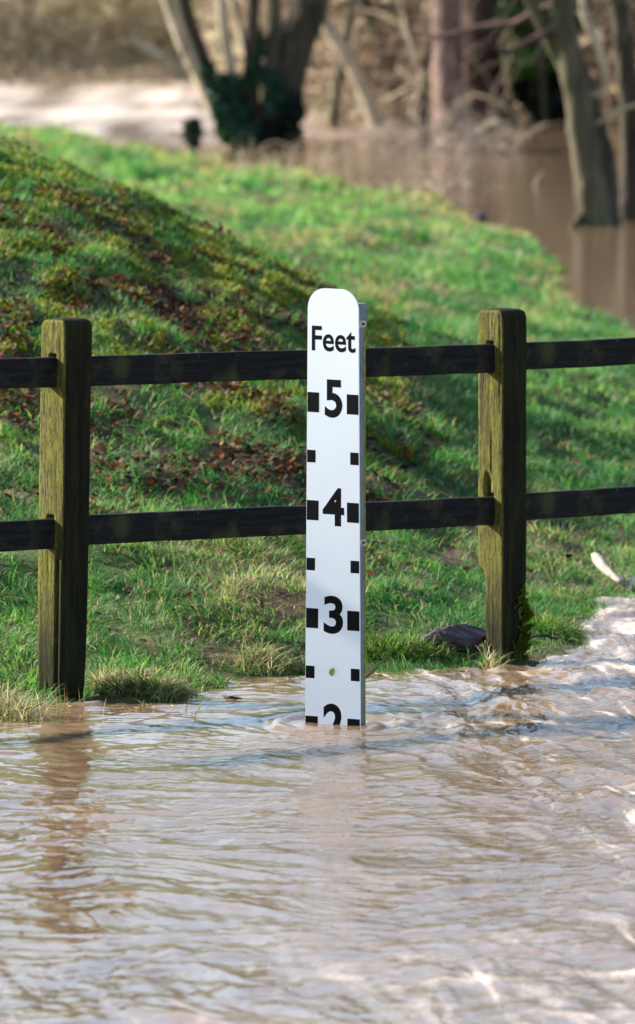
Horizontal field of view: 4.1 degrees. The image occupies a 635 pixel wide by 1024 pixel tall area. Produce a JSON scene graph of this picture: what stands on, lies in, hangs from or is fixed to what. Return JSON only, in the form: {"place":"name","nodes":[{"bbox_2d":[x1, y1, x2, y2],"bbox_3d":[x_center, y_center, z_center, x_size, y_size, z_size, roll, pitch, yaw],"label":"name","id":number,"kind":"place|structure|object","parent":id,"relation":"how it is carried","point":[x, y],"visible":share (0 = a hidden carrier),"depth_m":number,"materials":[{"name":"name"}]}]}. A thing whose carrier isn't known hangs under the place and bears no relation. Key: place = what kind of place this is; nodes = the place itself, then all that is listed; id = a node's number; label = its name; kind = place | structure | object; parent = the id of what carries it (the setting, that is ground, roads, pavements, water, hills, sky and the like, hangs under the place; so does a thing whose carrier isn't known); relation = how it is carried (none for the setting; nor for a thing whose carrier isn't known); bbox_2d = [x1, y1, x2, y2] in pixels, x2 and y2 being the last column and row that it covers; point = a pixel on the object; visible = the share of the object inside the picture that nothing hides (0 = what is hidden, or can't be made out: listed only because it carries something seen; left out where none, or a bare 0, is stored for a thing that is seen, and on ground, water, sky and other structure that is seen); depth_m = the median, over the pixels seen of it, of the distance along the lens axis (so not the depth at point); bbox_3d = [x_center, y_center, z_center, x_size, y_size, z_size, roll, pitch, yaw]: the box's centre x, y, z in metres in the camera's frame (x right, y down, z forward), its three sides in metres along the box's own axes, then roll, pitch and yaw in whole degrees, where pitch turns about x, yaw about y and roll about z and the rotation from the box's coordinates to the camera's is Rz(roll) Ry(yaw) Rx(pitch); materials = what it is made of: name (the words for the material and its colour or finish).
{"place":"outdoors","nodes":[
{"label":"outdoors","id":0,"kind":"place"},
{"bbox_2d":[180,115,205,148],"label":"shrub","id":1,"kind":"object","parent":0,"point":[192,131],"visible":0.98,"depth_m":94.92,"materials":[{"name":"green plant"}]},
{"bbox_2d":[0,78,634,1023],"bbox_3d":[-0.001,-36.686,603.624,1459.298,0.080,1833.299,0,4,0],"label":"water","id":2,"kind":"structure","parent":0,"point":[434,846],"depth_m":21.82,"materials":[{"name":"brown liquid"}]},
{"bbox_2d":[0,51,182,85],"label":"drowned bush","id":3,"kind":"object","parent":2,"relation":"in","point":[35,80],"visible":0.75,"depth_m":139.83,"materials":[{"name":"plant"}]},
{"bbox_2d":[1,59,192,83],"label":"drowned bush","id":4,"kind":"object","parent":2,"relation":"in","point":[76,78],"visible":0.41,"depth_m":142.13,"materials":[{"name":"plant"}]},
{"bbox_2d":[43,59,218,88],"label":"drowned bush","id":5,"kind":"object","parent":2,"relation":"in","point":[165,84],"visible":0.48,"depth_m":136.70,"materials":[{"name":"brown plant"}]},
{"bbox_2d":[55,686,207,720],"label":"drowned stems","id":6,"kind":"object","parent":2,"relation":"on","point":[125,704],"visible":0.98,"depth_m":25.07,"materials":[{"name":"green plant"}]},
{"bbox_2d":[222,695,241,698],"bbox_3d":[-0.261,0.537,25.465,0.038,0.013,0.085,-3,5,-41],"label":"floating stick","id":7,"kind":"object","parent":2,"relation":"on","point":[228,697],"visible":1,"depth_m":25.44,"materials":[{"name":"brown wood"}]},
{"bbox_2d":[29,668,541,709],"bbox_3d":[0.172,0.489,26.239,0.783,0.003,4.288,2,4,30],"label":"floating straw","id":8,"kind":"object","parent":2,"relation":"on","point":[287,679],"visible":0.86,"depth_m":25.96,"materials":[{"name":"beige plant"}]},
{"bbox_2d":[126,0,462,148],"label":"coppiced tree","id":9,"kind":"object","parent":2,"relation":"in","point":[241,109],"visible":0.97,"depth_m":95.38,"materials":[{"name":"brown plant"}]},
{"bbox_2d":[172,0,461,126],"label":"leaning tree","id":10,"kind":"object","parent":2,"relation":"on","point":[347,58],"visible":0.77,"depth_m":107.01,"materials":[{"name":"brown plant"}]},
{"bbox_2d":[327,0,354,122],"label":"tree trunk","id":11,"kind":"object","parent":2,"relation":"on","point":[334,107],"visible":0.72,"depth_m":109.29,"materials":[{"name":"brown plant"}]},
{"bbox_2d":[366,632,401,677],"bbox_3d":[0.155,0.424,25.039,0.192,0.158,0.029,-2,4,-33],"label":"twig","id":12,"kind":"object","parent":2,"relation":"on","point":[375,668],"visible":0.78,"depth_m":25.07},
{"bbox_2d":[304,0,516,126],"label":"fallen bough","id":13,"kind":"object","parent":2,"relation":"in","point":[415,99],"visible":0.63,"depth_m":107.41,"materials":[{"name":"brown wood"}]},
{"bbox_2d":[256,87,565,156],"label":"drowned bush","id":14,"kind":"object","parent":2,"relation":"in","point":[433,146],"visible":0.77,"depth_m":93.72,"materials":[{"name":"plant"}]},
{"bbox_2d":[399,0,432,125],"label":"tree","id":15,"kind":"object","parent":2,"relation":"on","point":[423,64],"visible":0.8,"depth_m":107.46,"materials":[{"name":"brown plant"}]},
{"bbox_2d":[431,0,473,128],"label":"broad tree","id":16,"kind":"object","parent":2,"relation":"on","point":[448,69],"visible":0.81,"depth_m":105.60,"materials":[{"name":"brown plant"}]},
{"bbox_2d":[461,0,515,127],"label":"broad tree","id":17,"kind":"object","parent":2,"relation":"on","point":[483,10],"visible":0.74,"depth_m":106.33,"materials":[{"name":"brown plant"}]},
{"bbox_2d":[387,0,634,221],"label":"flooded tree","id":18,"kind":"object","parent":2,"relation":"in","point":[623,43],"visible":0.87,"depth_m":69.81,"materials":[{"name":"brown plant"}]},
{"bbox_2d":[491,0,589,128],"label":"holly bush","id":19,"kind":"object","parent":2,"relation":"on","point":[537,89],"visible":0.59,"depth_m":105.85,"materials":[{"name":"green plant"}]},
{"bbox_2d":[0,1,634,715],"bbox_3d":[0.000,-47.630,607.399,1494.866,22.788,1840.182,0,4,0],"label":"ground","id":20,"kind":"structure","parent":0,"point":[138,399],"depth_m":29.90,"materials":[{"name":"green plant"}]},
{"bbox_2d":[0,679,85,721],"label":"grass tussock","id":21,"kind":"object","parent":20,"relation":"on","point":[8,709],"depth_m":24.85,"materials":[{"name":"plant"}]},
{"bbox_2d":[0,0,114,74],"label":"fallen bough","id":22,"kind":"object","parent":20,"relation":"on","point":[48,27],"visible":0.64,"depth_m":146.35,"materials":[{"name":"brown wood"}]},
{"bbox_2d":[0,0,148,74],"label":"fallen bough","id":23,"kind":"object","parent":20,"relation":"on","point":[39,31],"visible":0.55,"depth_m":146.62,"materials":[{"name":"brown wood"}]},
{"bbox_2d":[14,0,180,77],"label":"fallen bough","id":24,"kind":"object","parent":20,"relation":"on","point":[105,33],"visible":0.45,"depth_m":146.43,"materials":[{"name":"brown wood"}]},
{"bbox_2d":[84,663,128,693],"bbox_3d":[-0.647,0.483,25.632,0.323,0.112,0.380,-1,4,-12],"label":"grass tussock","id":25,"kind":"object","parent":20,"relation":"on","point":[102,675],"depth_m":25.61,"materials":[{"name":"green plant"}]},
{"bbox_2d":[74,663,212,700],"bbox_3d":[-0.501,0.504,25.482,0.478,0.132,0.449,0,4,0],"label":"grass tussock","id":26,"kind":"object","parent":20,"relation":"on","point":[116,689],"depth_m":25.46,"materials":[{"name":"green plant"}]},
{"bbox_2d":[0,146,422,487],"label":"moss","id":27,"kind":"object","parent":20,"relation":"on","point":[217,270],"visible":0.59,"depth_m":33.24,"materials":[{"name":"green plant"}]},
{"bbox_2d":[198,633,304,675],"bbox_3d":[-0.163,0.425,26.387,0.490,0.141,0.470,0,4,0],"label":"grass tussock","id":28,"kind":"object","parent":20,"relation":"on","point":[264,654],"depth_m":26.36,"materials":[{"name":"plant"}]},
{"bbox_2d":[144,136,358,168],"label":"drowned bush","id":29,"kind":"object","parent":20,"relation":"on","point":[238,163],"visible":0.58,"depth_m":87.51,"materials":[{"name":"plant"}]},
{"bbox_2d":[0,134,633,641],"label":"fallen leaves","id":30,"kind":"object","parent":20,"relation":"on","point":[226,386],"visible":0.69,"depth_m":31.52,"materials":[{"name":"brown plant"}]},
{"bbox_2d":[0,308,634,700],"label":"post and rail fence","id":31,"kind":"object","parent":20,"relation":"on","point":[65,371],"visible":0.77,"depth_m":25.96,"materials":[{"name":"brown wood"}]},
{"bbox_2d":[0,0,634,125],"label":"brushwood","id":32,"kind":"object","parent":20,"relation":"on","point":[14,35],"visible":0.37,"depth_m":144.06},
{"bbox_2d":[0,188,634,686],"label":"dead straw","id":33,"kind":"object","parent":20,"relation":"on","point":[304,534],"visible":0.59,"depth_m":28.98,"materials":[{"name":"beige plant"}]},
{"bbox_2d":[0,0,634,123],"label":"bramble foliage","id":34,"kind":"object","parent":20,"relation":"on","point":[586,47],"visible":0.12,"depth_m":112.06,"materials":[{"name":"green plant"}]},
{"bbox_2d":[206,0,430,119],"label":"fallen bough","id":35,"kind":"object","parent":20,"relation":"on","point":[330,74],"visible":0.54,"depth_m":110.94,"materials":[{"name":"brown wood"}]},
{"bbox_2d":[305,288,365,725],"bbox_3d":[0.053,0.260,24.660,0.174,1.779,0.064,2,4,27],"label":"flood depth board","id":36,"kind":"object","parent":20,"relation":"on","point":[336,517],"visible":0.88,"depth_m":24.62,"materials":[{"name":"white plastic"}]},
{"bbox_2d":[329,668,333,675],"bbox_3d":[0.040,0.450,24.646,0.016,0.025,0.009,0,4,0],"label":"wet leaf","id":37,"kind":"object","parent":36,"relation":"attached to","point":[331,672],"visible":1,"depth_m":24.65,"materials":[{"name":"green plant"}]},
{"bbox_2d":[327,0,426,114],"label":"tree","id":38,"kind":"object","parent":20,"relation":"on","point":[370,18],"visible":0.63,"depth_m":111.12,"materials":[{"name":"brown plant"}]},
{"bbox_2d":[303,629,472,662],"bbox_3d":[0.211,0.402,26.665,0.557,0.101,0.413,0,4,0],"label":"grass tussock","id":39,"kind":"object","parent":20,"relation":"on","point":[374,641],"depth_m":26.62,"materials":[{"name":"green plant"}]},
{"bbox_2d":[339,0,545,130],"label":"fallen bough","id":40,"kind":"object","parent":20,"relation":"on","point":[478,127],"visible":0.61,"depth_m":104.72,"materials":[{"name":"brown wood"}]},
{"bbox_2d":[343,148,542,190],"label":"drowned bush","id":41,"kind":"object","parent":20,"relation":"on","point":[418,181],"visible":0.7,"depth_m":79.37,"materials":[{"name":"brown plant"}]},
{"bbox_2d":[422,624,485,651],"bbox_3d":[0.421,0.384,26.757,0.160,0.084,0.197,2,4,33],"label":"stone","id":42,"kind":"object","parent":20,"relation":"on","point":[461,636],"visible":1,"depth_m":26.70,"materials":[{"name":"stone"}]},
{"bbox_2d":[472,212,487,223],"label":"driftwood lump","id":43,"kind":"object","parent":20,"relation":"on","point":[481,216],"visible":0.81,"depth_m":69.30,"materials":[{"name":"wood"}]},
{"bbox_2d":[454,643,512,668],"bbox_3d":[0.487,0.436,26.519,0.250,0.112,0.230,0,4,0],"label":"grass tussock","id":44,"kind":"object","parent":20,"relation":"on","point":[486,663],"depth_m":26.50,"materials":[{"name":"beige plant"}]},
{"bbox_2d":[381,0,634,226],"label":"flooded tree","id":45,"kind":"object","parent":20,"relation":"on","point":[596,188],"visible":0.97,"depth_m":68.66,"materials":[{"name":"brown plant"}]},
{"bbox_2d":[531,634,557,639],"bbox_3d":[0.700,0.385,27.080,0.083,0.019,0.009,0,4,0],"label":"stick","id":46,"kind":"object","parent":20,"relation":"on","point":[542,635],"visible":0.92,"depth_m":27.08,"materials":[{"name":"brown wood"}]},
{"bbox_2d":[526,606,598,641],"bbox_3d":[0.714,0.350,27.589,0.488,0.135,0.662,-1,4,-21],"label":"grass tussock","id":47,"kind":"object","parent":20,"relation":"on","point":[548,623],"depth_m":27.51,"materials":[{"name":"green plant"}]},
{"bbox_2d":[591,552,622,583],"bbox_3d":[0.979,0.191,29.749,0.045,0.085,0.363,-1,4,-10],"label":"driftwood","id":48,"kind":"object","parent":20,"relation":"on","point":[599,562],"visible":1,"depth_m":29.73,"materials":[{"name":"white wood"}]}
]}

